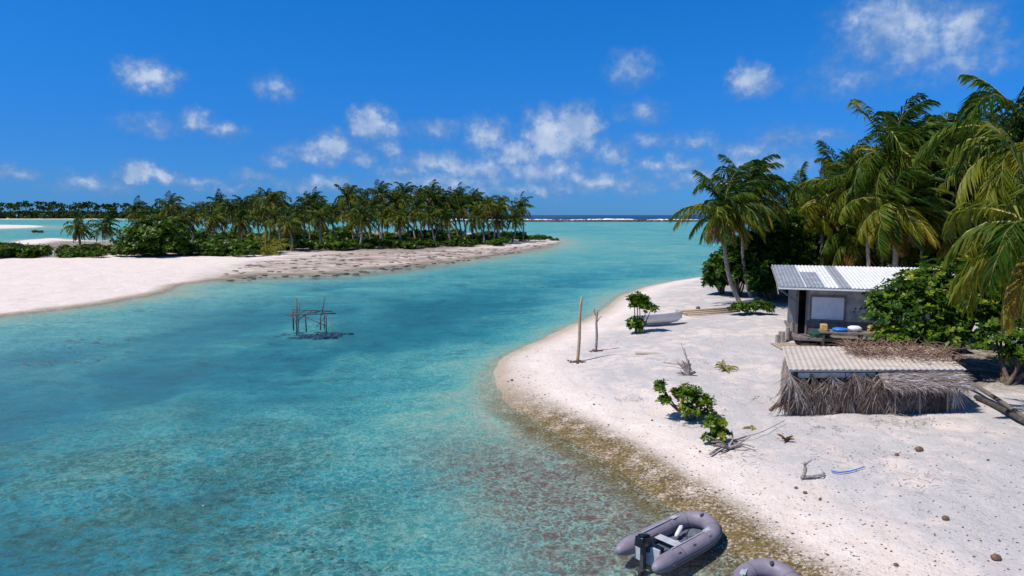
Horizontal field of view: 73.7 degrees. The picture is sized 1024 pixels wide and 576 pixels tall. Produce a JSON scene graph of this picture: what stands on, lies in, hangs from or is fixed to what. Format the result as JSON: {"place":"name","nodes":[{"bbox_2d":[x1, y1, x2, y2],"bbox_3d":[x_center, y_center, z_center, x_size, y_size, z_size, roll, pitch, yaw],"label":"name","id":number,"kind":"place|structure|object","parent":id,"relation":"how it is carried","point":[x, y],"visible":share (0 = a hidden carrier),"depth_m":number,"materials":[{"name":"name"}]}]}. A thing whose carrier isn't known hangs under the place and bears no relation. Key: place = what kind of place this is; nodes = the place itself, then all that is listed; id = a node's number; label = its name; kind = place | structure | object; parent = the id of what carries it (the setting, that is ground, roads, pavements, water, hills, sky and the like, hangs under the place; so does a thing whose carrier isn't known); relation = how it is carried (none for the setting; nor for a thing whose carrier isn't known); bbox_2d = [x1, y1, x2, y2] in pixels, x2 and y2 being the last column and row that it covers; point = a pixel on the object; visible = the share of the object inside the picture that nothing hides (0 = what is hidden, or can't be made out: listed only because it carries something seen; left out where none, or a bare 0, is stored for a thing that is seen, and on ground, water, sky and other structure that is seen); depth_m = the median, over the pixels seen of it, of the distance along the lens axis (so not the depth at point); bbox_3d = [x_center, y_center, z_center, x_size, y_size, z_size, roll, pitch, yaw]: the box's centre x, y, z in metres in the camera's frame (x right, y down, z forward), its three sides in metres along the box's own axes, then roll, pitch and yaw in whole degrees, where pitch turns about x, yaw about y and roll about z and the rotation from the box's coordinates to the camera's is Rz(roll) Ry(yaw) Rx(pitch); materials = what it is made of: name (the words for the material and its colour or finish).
{"place":"outdoors","nodes":[
{"label":"outdoors","id":0,"kind":"place"},
{"bbox_2d":[0,215,1023,575],"bbox_3d":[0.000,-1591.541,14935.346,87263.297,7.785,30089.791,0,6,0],"label":"ground","id":1,"kind":"structure","parent":0,"point":[408,379],"depth_m":21.08,"materials":[{"name":"sand"}]},
{"bbox_2d":[21,245,53,256],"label":"shrub","id":2,"kind":"object","parent":1,"relation":"on","point":[44,251],"visible":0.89,"depth_m":93.90,"materials":[{"name":"green plant"}]},
{"bbox_2d":[55,249,85,257],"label":"shrub","id":3,"kind":"object","parent":1,"relation":"on","point":[65,253],"visible":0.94,"depth_m":93.64,"materials":[{"name":"green plant"}]},
{"bbox_2d":[60,213,99,244],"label":"coconut palm","id":4,"kind":"object","parent":1,"relation":"on","point":[79,229],"visible":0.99,"depth_m":104.53,"materials":[{"name":"green plant"}]},
{"bbox_2d":[86,214,121,243],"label":"coconut palm","id":5,"kind":"object","parent":1,"relation":"on","point":[107,220],"visible":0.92,"depth_m":109.48,"materials":[{"name":"green plant"}]},
{"bbox_2d":[111,245,164,255],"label":"shrub","id":6,"kind":"object","parent":1,"relation":"on","point":[150,251],"visible":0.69,"depth_m":95.05,"materials":[{"name":"green plant"}]},
{"bbox_2d":[122,195,154,222],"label":"coconut palm","id":7,"kind":"object","parent":1,"relation":"on","point":[136,208],"visible":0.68,"depth_m":134.11,"materials":[{"name":"green plant"}]},
{"bbox_2d":[107,211,191,256],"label":"round bush","id":8,"kind":"object","parent":1,"relation":"on","point":[164,234],"visible":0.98,"depth_m":95.34,"materials":[{"name":"green plant"}]},
{"bbox_2d":[151,190,190,218],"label":"coconut palm","id":9,"kind":"object","parent":1,"relation":"on","point":[172,205],"visible":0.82,"depth_m":123.24,"materials":[{"name":"green plant"}]},
{"bbox_2d":[0,200,345,218],"bbox_3d":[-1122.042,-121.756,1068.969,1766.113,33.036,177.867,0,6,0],"label":"distant palm forest","id":10,"kind":"object","parent":1,"relation":"on","point":[60,213],"visible":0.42,"depth_m":1058.82,"materials":[{"name":"green plant"}]},
{"bbox_2d":[165,209,199,236],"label":"coconut palm","id":11,"kind":"object","parent":1,"relation":"on","point":[181,215],"visible":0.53,"depth_m":106.74,"materials":[{"name":"green plant"}]},
{"bbox_2d":[182,205,210,240],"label":"coconut palm","id":12,"kind":"object","parent":1,"relation":"on","point":[194,213],"visible":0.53,"depth_m":133.83,"materials":[{"name":"green plant"}]},
{"bbox_2d":[193,206,229,236],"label":"coconut palm","id":13,"kind":"object","parent":1,"relation":"on","point":[213,221],"visible":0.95,"depth_m":117.83,"materials":[{"name":"green plant"}]},
{"bbox_2d":[197,241,239,254],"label":"shrub","id":14,"kind":"object","parent":1,"relation":"on","point":[233,245],"visible":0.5,"depth_m":98.52,"materials":[{"name":"green plant"}]},
{"bbox_2d":[210,244,242,254],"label":"shrub","id":15,"kind":"object","parent":1,"relation":"on","point":[222,250],"visible":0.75,"depth_m":97.71,"materials":[{"name":"green plant"}]},
{"bbox_2d":[213,198,243,234],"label":"coconut palm","id":16,"kind":"object","parent":1,"relation":"on","point":[229,206],"visible":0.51,"depth_m":132.36,"materials":[{"name":"green plant"}]},
{"bbox_2d":[224,199,260,238],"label":"coconut palm","id":17,"kind":"object","parent":1,"relation":"on","point":[241,217],"visible":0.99,"depth_m":118.21,"materials":[{"name":"green plant"}]},
{"bbox_2d":[227,249,261,256],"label":"shrub","id":18,"kind":"object","parent":1,"relation":"on","point":[247,252],"visible":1,"depth_m":95.79,"materials":[{"name":"green plant"}]},
{"bbox_2d":[244,206,267,238],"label":"coconut palm","id":19,"kind":"object","parent":1,"relation":"on","point":[257,214],"visible":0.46,"depth_m":133.32,"materials":[{"name":"green plant"}]},
{"bbox_2d":[246,232,292,255],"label":"young palm","id":20,"kind":"object","parent":1,"relation":"on","point":[266,250],"visible":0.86,"depth_m":101.51,"materials":[{"name":"green plant"}]},
{"bbox_2d":[252,187,288,238],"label":"coconut palm","id":21,"kind":"object","parent":1,"relation":"on","point":[269,202],"visible":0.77,"depth_m":123.23,"materials":[{"name":"green plant"}]},
{"bbox_2d":[260,205,297,238],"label":"coconut palm","id":22,"kind":"object","parent":1,"relation":"on","point":[274,218],"visible":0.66,"depth_m":112.68,"materials":[{"name":"green plant"}]},
{"bbox_2d":[271,212,304,250],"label":"coconut palm","id":23,"kind":"object","parent":1,"relation":"on","point":[288,226],"visible":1,"depth_m":109.68,"materials":[{"name":"green plant"}]},
{"bbox_2d":[284,199,311,238],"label":"coconut palm","id":24,"kind":"object","parent":1,"relation":"on","point":[301,213],"visible":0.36,"depth_m":123.65,"materials":[{"name":"green plant"}]},
{"bbox_2d":[289,197,321,238],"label":"coconut palm","id":25,"kind":"object","parent":1,"relation":"on","point":[308,202],"visible":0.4,"depth_m":132.63,"materials":[{"name":"green plant"}]},
{"bbox_2d":[274,297,353,339],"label":"fishing platform","id":26,"kind":"structure","parent":1,"relation":"on","point":[324,335],"depth_m":39.21,"materials":[{"name":"brown wood"}]},
{"bbox_2d":[303,187,327,230],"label":"coconut palm","id":27,"kind":"object","parent":1,"relation":"on","point":[314,197],"visible":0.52,"depth_m":154.34,"materials":[{"name":"green plant"}]},
{"bbox_2d":[303,204,338,248],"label":"coconut palm","id":28,"kind":"object","parent":1,"relation":"on","point":[321,217],"visible":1,"depth_m":115.37,"materials":[{"name":"green plant"}]},
{"bbox_2d":[318,202,346,238],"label":"coconut palm","id":29,"kind":"object","parent":1,"relation":"on","point":[334,211],"visible":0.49,"depth_m":127.58,"materials":[{"name":"green plant"}]},
{"bbox_2d":[324,237,349,250],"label":"shrub","id":30,"kind":"object","parent":1,"relation":"on","point":[329,242],"visible":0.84,"depth_m":113.29,"materials":[{"name":"green plant"}]},
{"bbox_2d":[316,225,358,239],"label":"shrub","id":31,"kind":"object","parent":1,"relation":"on","point":[340,233],"visible":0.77,"depth_m":142.35,"materials":[{"name":"green plant"}]},
{"bbox_2d":[1,275,686,569],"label":"coral heads","id":32,"kind":"object","parent":1,"relation":"on","point":[323,549],"visible":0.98,"depth_m":14.98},
{"bbox_2d":[330,183,367,237],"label":"coconut palm","id":33,"kind":"object","parent":1,"relation":"on","point":[345,198],"visible":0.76,"depth_m":125.97,"materials":[{"name":"green plant"}]},
{"bbox_2d":[335,201,368,241],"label":"coconut palm","id":34,"kind":"object","parent":1,"relation":"on","point":[348,220],"visible":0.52,"depth_m":121.15,"materials":[{"name":"green plant"}]},
{"bbox_2d":[342,204,378,248],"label":"coconut palm","id":35,"kind":"object","parent":1,"relation":"on","point":[362,222],"visible":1,"depth_m":118.52,"materials":[{"name":"green plant"}]},
{"bbox_2d":[359,190,388,238],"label":"coconut palm","id":36,"kind":"object","parent":1,"relation":"on","point":[373,203],"visible":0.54,"depth_m":133.02,"materials":[{"name":"green plant"}]},
{"bbox_2d":[363,179,396,237],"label":"coconut palm","id":37,"kind":"object","parent":1,"relation":"on","point":[381,189],"visible":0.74,"depth_m":136.04,"materials":[{"name":"green plant"}]},
{"bbox_2d":[370,205,399,246],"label":"coconut palm","id":38,"kind":"object","parent":1,"relation":"on","point":[383,217],"visible":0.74,"depth_m":126.51,"materials":[{"name":"green plant"}]},
{"bbox_2d":[224,244,548,280],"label":"reef flat stones","id":39,"kind":"object","parent":1,"relation":"on","point":[429,257],"visible":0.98,"depth_m":88.51,"materials":[{"name":"stone"}]},
{"bbox_2d":[382,190,412,235],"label":"coconut palm","id":40,"kind":"object","parent":1,"relation":"on","point":[396,202],"visible":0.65,"depth_m":135.84,"materials":[{"name":"green plant"}]},
{"bbox_2d":[383,206,419,247],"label":"coconut palm","id":41,"kind":"object","parent":1,"relation":"on","point":[402,219],"visible":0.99,"depth_m":122.71,"materials":[{"name":"green plant"}]},
{"bbox_2d":[391,181,416,236],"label":"coconut palm","id":42,"kind":"object","parent":1,"relation":"on","point":[401,187],"visible":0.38,"depth_m":141.89,"materials":[{"name":"green plant"}]},
{"bbox_2d":[392,238,421,247],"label":"shrub","id":43,"kind":"object","parent":1,"relation":"on","point":[408,243],"visible":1,"depth_m":121.13,"materials":[{"name":"green plant"}]},
{"bbox_2d":[401,188,434,237],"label":"coconut palm","id":44,"kind":"object","parent":1,"relation":"on","point":[417,206],"visible":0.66,"depth_m":134.82,"materials":[{"name":"green plant"}]},
{"bbox_2d":[408,185,432,240],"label":"coconut palm","id":45,"kind":"object","parent":1,"relation":"on","point":[423,193],"visible":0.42,"depth_m":139.63,"materials":[{"name":"green plant"}]},
{"bbox_2d":[412,205,443,240],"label":"coconut palm","id":46,"kind":"object","parent":1,"relation":"on","point":[427,218],"visible":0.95,"depth_m":131.51,"materials":[{"name":"green plant"}]},
{"bbox_2d":[408,228,447,237],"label":"shrub","id":47,"kind":"object","parent":1,"relation":"on","point":[427,234],"visible":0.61,"depth_m":143.44,"materials":[{"name":"green plant"}]},
{"bbox_2d":[416,179,446,237],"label":"coconut palm","id":48,"kind":"object","parent":1,"relation":"on","point":[426,190],"visible":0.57,"depth_m":141.39,"materials":[{"name":"green plant"}]},
{"bbox_2d":[430,206,459,239],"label":"coconut palm","id":49,"kind":"object","parent":1,"relation":"on","point":[445,220],"visible":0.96,"depth_m":132.21,"materials":[{"name":"green plant"}]},
{"bbox_2d":[446,182,474,237],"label":"coconut palm","id":50,"kind":"object","parent":1,"relation":"on","point":[455,194],"visible":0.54,"depth_m":145.25,"materials":[{"name":"green plant"}]},
{"bbox_2d":[447,191,476,236],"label":"coconut palm","id":51,"kind":"object","parent":1,"relation":"on","point":[461,206],"visible":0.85,"depth_m":143.20,"materials":[{"name":"green plant"}]},
{"bbox_2d":[463,188,483,238],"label":"coconut palm","id":52,"kind":"object","parent":1,"relation":"on","point":[473,202],"visible":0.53,"depth_m":148.61,"materials":[{"name":"green plant"}]},
{"bbox_2d":[461,208,491,244],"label":"coconut palm","id":53,"kind":"object","parent":1,"relation":"on","point":[476,219],"visible":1,"depth_m":140.03,"materials":[{"name":"green plant"}]},
{"bbox_2d":[476,195,500,236],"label":"coconut palm","id":54,"kind":"object","parent":1,"relation":"on","point":[488,205],"visible":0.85,"depth_m":143.67,"materials":[{"name":"green plant"}]},
{"bbox_2d":[483,210,511,237],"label":"coconut palm","id":55,"kind":"object","parent":1,"relation":"on","point":[499,222],"visible":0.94,"depth_m":146.94,"materials":[{"name":"green plant"}]},
{"bbox_2d":[486,230,529,240],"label":"shrub","id":56,"kind":"object","parent":1,"relation":"on","point":[519,234],"visible":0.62,"depth_m":158.68,"materials":[{"name":"green plant"}]},
{"bbox_2d":[502,207,529,241],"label":"coconut palm","id":57,"kind":"object","parent":1,"relation":"on","point":[516,221],"visible":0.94,"depth_m":152.31,"materials":[{"name":"green plant"}]},
{"bbox_2d":[508,191,534,241],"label":"coconut palm","id":58,"kind":"object","parent":1,"relation":"on","point":[519,205],"visible":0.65,"depth_m":157.82,"materials":[{"name":"green plant"}]},
{"bbox_2d":[451,220,707,221],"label":"reef rocks","id":59,"kind":"object","parent":1,"relation":"on","point":[598,221],"visible":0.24,"depth_m":678.31,"materials":[{"name":"stone"}]},
{"bbox_2d":[576,297,582,360],"bbox_3d":[2.824,1.825,28.644,0.291,2.945,0.140,0,6,0],"label":"wooden post","id":60,"kind":"object","parent":1,"relation":"on","point":[579,333],"visible":0.91,"depth_m":28.59,"materials":[{"name":"brown wood"}]},
{"bbox_2d":[624,291,659,333],"bbox_3d":[6.597,1.274,34.750,1.828,2.246,1.440,0,6,0],"label":"beach shrub","id":61,"kind":"object","parent":1,"relation":"on","point":[639,300],"visible":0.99,"depth_m":34.47,"materials":[{"name":"green plant"}]},
{"bbox_2d":[636,311,681,323],"bbox_3d":[7.967,1.606,37.139,2.830,0.684,1.416,-1,-10,-12],"label":"white skiff","id":62,"kind":"object","parent":1,"relation":"on","point":[662,318],"visible":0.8,"depth_m":36.68,"materials":[{"name":"plastic"}]},
{"bbox_2d":[615,510,721,575],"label":"inflatable dinghy","id":63,"kind":"object","parent":1,"relation":"on","point":[668,544],"visible":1,"depth_m":12.99,"materials":[{"name":"rubber"}]},
{"bbox_2d":[653,378,716,420],"bbox_3d":[5.177,3.410,20.517,1.990,1.331,1.267,0,6,0],"label":"beach shrub","id":64,"kind":"object","parent":1,"relation":"on","point":[692,394],"visible":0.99,"depth_m":20.32,"materials":[{"name":"green plant"}]},
{"bbox_2d":[676,359,694,375],"bbox_3d":[6.466,2.966,25.395,0.630,0.721,0.543,-3,7,-27],"label":"driftwood stump","id":65,"kind":"object","parent":1,"relation":"on","point":[686,367],"visible":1,"depth_m":25.38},
{"bbox_2d":[700,413,731,444],"bbox_3d":[5.489,3.858,18.345,0.918,0.938,0.752,0,6,0],"label":"beach shrub","id":66,"kind":"object","parent":1,"relation":"on","point":[717,427],"visible":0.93,"depth_m":18.21,"materials":[{"name":"green plant"}]},
{"bbox_2d":[700,267,737,293],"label":"beach almond tree","id":67,"kind":"object","parent":1,"relation":"on","point":[720,283],"visible":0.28,"depth_m":50.08,"materials":[{"name":"green plant"}]},
{"bbox_2d":[669,162,780,302],"bbox_3d":[13.221,-3.157,42.747,6.398,9.200,5.485,0,6,0],"label":"coconut palm","id":68,"kind":"object","parent":1,"relation":"on","point":[727,213],"visible":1,"depth_m":42.08,"materials":[{"name":"green plant"}]},
{"bbox_2d":[706,431,749,449],"bbox_3d":[5.592,3.995,17.941,1.200,0.491,0.941,0,6,0],"label":"driftwood branch","id":69,"kind":"object","parent":1,"relation":"on","point":[729,446],"visible":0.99,"depth_m":17.79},
{"bbox_2d":[701,242,760,296],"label":"beach almond tree","id":70,"kind":"object","parent":1,"relation":"on","point":[714,263],"visible":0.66,"depth_m":48.56,"materials":[{"name":"green plant"}]},
{"bbox_2d":[692,154,804,297],"bbox_3d":[15.932,-4.103,47.048,6.938,10.158,6.541,0,6,0],"label":"coconut palm","id":71,"kind":"object","parent":1,"relation":"on","point":[767,191],"visible":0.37,"depth_m":45.86,"materials":[{"name":"green plant"}]},
{"bbox_2d":[726,299,775,313],"bbox_3d":[14.048,1.174,40.113,2.858,0.991,1.485,0,6,0],"label":"beach shrub","id":72,"kind":"object","parent":1,"relation":"on","point":[754,305],"visible":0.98,"depth_m":39.82,"materials":[{"name":"green plant"}]},
{"bbox_2d":[719,227,792,296],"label":"beach almond tree","id":73,"kind":"object","parent":1,"relation":"on","point":[771,248],"visible":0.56,"depth_m":47.35,"materials":[{"name":"green plant"}]},
{"bbox_2d":[498,335,1023,575],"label":"coral rubble","id":74,"kind":"object","parent":1,"relation":"on","point":[795,554],"visible":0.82,"depth_m":14.97,"materials":[{"name":"stone"}]},
{"bbox_2d":[730,558,799,575],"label":"inflatable dinghy","id":75,"kind":"object","parent":1,"relation":"on","point":[762,567],"visible":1,"depth_m":11.77,"materials":[{"name":"rubber"}]},
{"bbox_2d":[745,258,787,300],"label":"beach almond tree","id":76,"kind":"object","parent":1,"relation":"on","point":[761,278],"visible":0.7,"depth_m":45.73,"materials":[{"name":"green plant"}]},
{"bbox_2d":[762,207,815,292],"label":"beach almond tree","id":77,"kind":"object","parent":1,"relation":"on","point":[797,239],"visible":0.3,"depth_m":48.36,"materials":[{"name":"green plant"}]},
{"bbox_2d":[776,161,819,206],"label":"coconut palm","id":78,"kind":"object","parent":1,"relation":"on","point":[801,174],"visible":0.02,"depth_m":65.27,"materials":[{"name":"green plant"}]},
{"bbox_2d":[800,230,836,265],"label":"beach almond tree","id":79,"kind":"object","parent":1,"relation":"on","point":[806,260],"visible":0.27,"depth_m":52.25,"materials":[{"name":"green plant"}]},
{"bbox_2d":[790,158,860,265],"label":"coconut palm","id":80,"kind":"object","parent":1,"relation":"on","point":[818,213],"visible":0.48,"depth_m":46.98,"materials":[{"name":"green plant"}]},
{"bbox_2d":[788,133,875,224],"bbox_3d":[24.921,-5.598,51.548,7.685,11.854,6.701,0,6,0],"label":"coconut palm","id":81,"kind":"object","parent":1,"relation":"on","point":[813,182],"visible":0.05,"depth_m":51.22,"materials":[{"name":"green plant"}]},
{"bbox_2d":[812,151,879,266],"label":"coconut palm","id":82,"kind":"object","parent":1,"relation":"on","point":[833,195],"visible":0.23,"depth_m":41.59,"materials":[{"name":"green plant"}]},
{"bbox_2d":[816,212,892,266],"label":"coconut palm","id":83,"kind":"object","parent":1,"relation":"on","point":[846,249],"visible":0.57,"depth_m":46.36,"materials":[{"name":"green plant"}]},
{"bbox_2d":[771,264,969,353],"bbox_3d":[16.469,0.993,31.826,8.025,3.644,5.505,2,6,17],"label":"beach hut","id":84,"kind":"object","parent":1,"relation":"on","point":[831,297],"visible":0.59,"depth_m":30.82,"materials":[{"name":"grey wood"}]},
{"bbox_2d":[809,295,846,322],"bbox_3d":[14.177,0.940,30.653,1.480,1.200,0.045,2,6,17],"label":"window frame","id":85,"kind":"structure","parent":84,"relation":"in","point":[811,296],"depth_m":30.63,"materials":[{"name":"wood"}]},
{"bbox_2d":[769,335,978,416],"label":"thatched shed","id":86,"kind":"structure","parent":1,"relation":"on","point":[911,378],"depth_m":20.22,"materials":[{"name":"plant"}]},
{"bbox_2d":[839,140,975,266],"bbox_3d":[21.481,-2.973,37.085,6.334,9.925,6.102,0,6,0],"label":"coconut palm","id":87,"kind":"object","parent":1,"relation":"on","point":[895,220],"visible":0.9,"depth_m":36.50,"materials":[{"name":"green plant"}]},
{"bbox_2d":[874,231,941,267],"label":"coconut palm","id":88,"kind":"object","parent":1,"relation":"on","point":[914,251],"visible":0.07,"depth_m":43.70,"materials":[{"name":"green plant"}]},
{"bbox_2d":[841,93,976,266],"bbox_3d":[22.394,-4.667,38.721,6.836,12.727,7.516,0,6,0],"label":"coconut palm","id":89,"kind":"object","parent":1,"relation":"on","point":[895,136],"visible":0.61,"depth_m":37.66,"materials":[{"name":"green plant"}]},
{"bbox_2d":[853,253,1013,358],"bbox_3d":[16.436,0.913,25.109,7.343,4.686,4.248,0,6,0],"label":"sea lettuce bush","id":90,"kind":"object","parent":1,"relation":"on","point":[922,290],"visible":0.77,"depth_m":24.21,"materials":[{"name":"green plant"}]},
{"bbox_2d":[900,241,974,267],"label":"beach almond tree","id":91,"kind":"object","parent":1,"relation":"on","point":[930,262],"visible":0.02,"depth_m":39.91,"materials":[{"name":"green plant"}]},
{"bbox_2d":[906,163,987,262],"bbox_3d":[24.709,-2.617,38.382,6.979,8.944,6.135,-4,7,-30],"label":"coconut palm","id":92,"kind":"object","parent":1,"relation":"on","point":[928,248],"visible":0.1,"depth_m":37.79,"materials":[{"name":"green plant"}]},
{"bbox_2d":[915,114,988,261],"bbox_3d":[25.448,-4.307,40.874,6.290,11.673,6.798,0,6,0],"label":"coconut palm","id":93,"kind":"object","parent":1,"relation":"on","point":[931,118],"visible":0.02,"depth_m":39.42,"materials":[{"name":"green plant"}]},
{"bbox_2d":[909,97,1007,144],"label":"coconut palm","id":94,"kind":"object","parent":1,"relation":"on","point":[950,116],"visible":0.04,"depth_m":44.20,"materials":[{"name":"green plant"}]},
{"bbox_2d":[935,186,996,265],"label":"coconut palm","id":95,"kind":"object","parent":1,"relation":"on","point":[970,252],"visible":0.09,"depth_m":35.77,"materials":[{"name":"green plant"}]},
{"bbox_2d":[912,74,1023,239],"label":"coconut palm","id":96,"kind":"object","parent":1,"relation":"on","point":[1003,168],"visible":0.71,"depth_m":23.91,"materials":[{"name":"green plant"}]},
{"bbox_2d":[920,118,1016,210],"bbox_3d":[25.375,-3.664,35.681,6.982,11.573,6.089,0,6,0],"label":"coconut palm","id":97,"kind":"object","parent":1,"relation":"on","point":[941,173],"visible":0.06,"depth_m":35.83,"materials":[{"name":"green plant"}]},
{"bbox_2d":[941,120,1023,335],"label":"coconut palm","id":98,"kind":"object","parent":1,"relation":"on","point":[1006,254],"visible":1,"depth_m":18.10,"materials":[{"name":"green plant"}]},
{"bbox_2d":[969,309,1023,385],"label":"sea lettuce bush","id":99,"kind":"object","parent":1,"relation":"on","point":[1011,348],"visible":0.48,"depth_m":23.22,"materials":[{"name":"green plant"}]},
{"bbox_2d":[969,379,1023,417],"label":"fallen trunk","id":100,"kind":"object","parent":1,"relation":"on","point":[999,400],"visible":0.75,"depth_m":20.50,"materials":[{"name":"wood"}]},
{"bbox_2d":[973,394,1023,423],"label":"fallen trunk","id":101,"kind":"object","parent":1,"relation":"on","point":[1015,416],"visible":1,"depth_m":19.91,"materials":[{"name":"brown wood"}]},
{"bbox_2d":[0,0,1023,214],"label":"sky","id":102,"kind":"structure","parent":0,"point":[579,107],"materials":[{"name":"blue"}]},
{"bbox_2d":[818,323,902,346],"bbox_3d":[14.997,2.214,29.370,3.300,1.240,0.750,2,6,17],"label":"work table","id":103,"kind":"object","parent":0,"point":[853,330],"visible":0.66,"depth_m":29.36,"materials":[{"name":"brown wood"}]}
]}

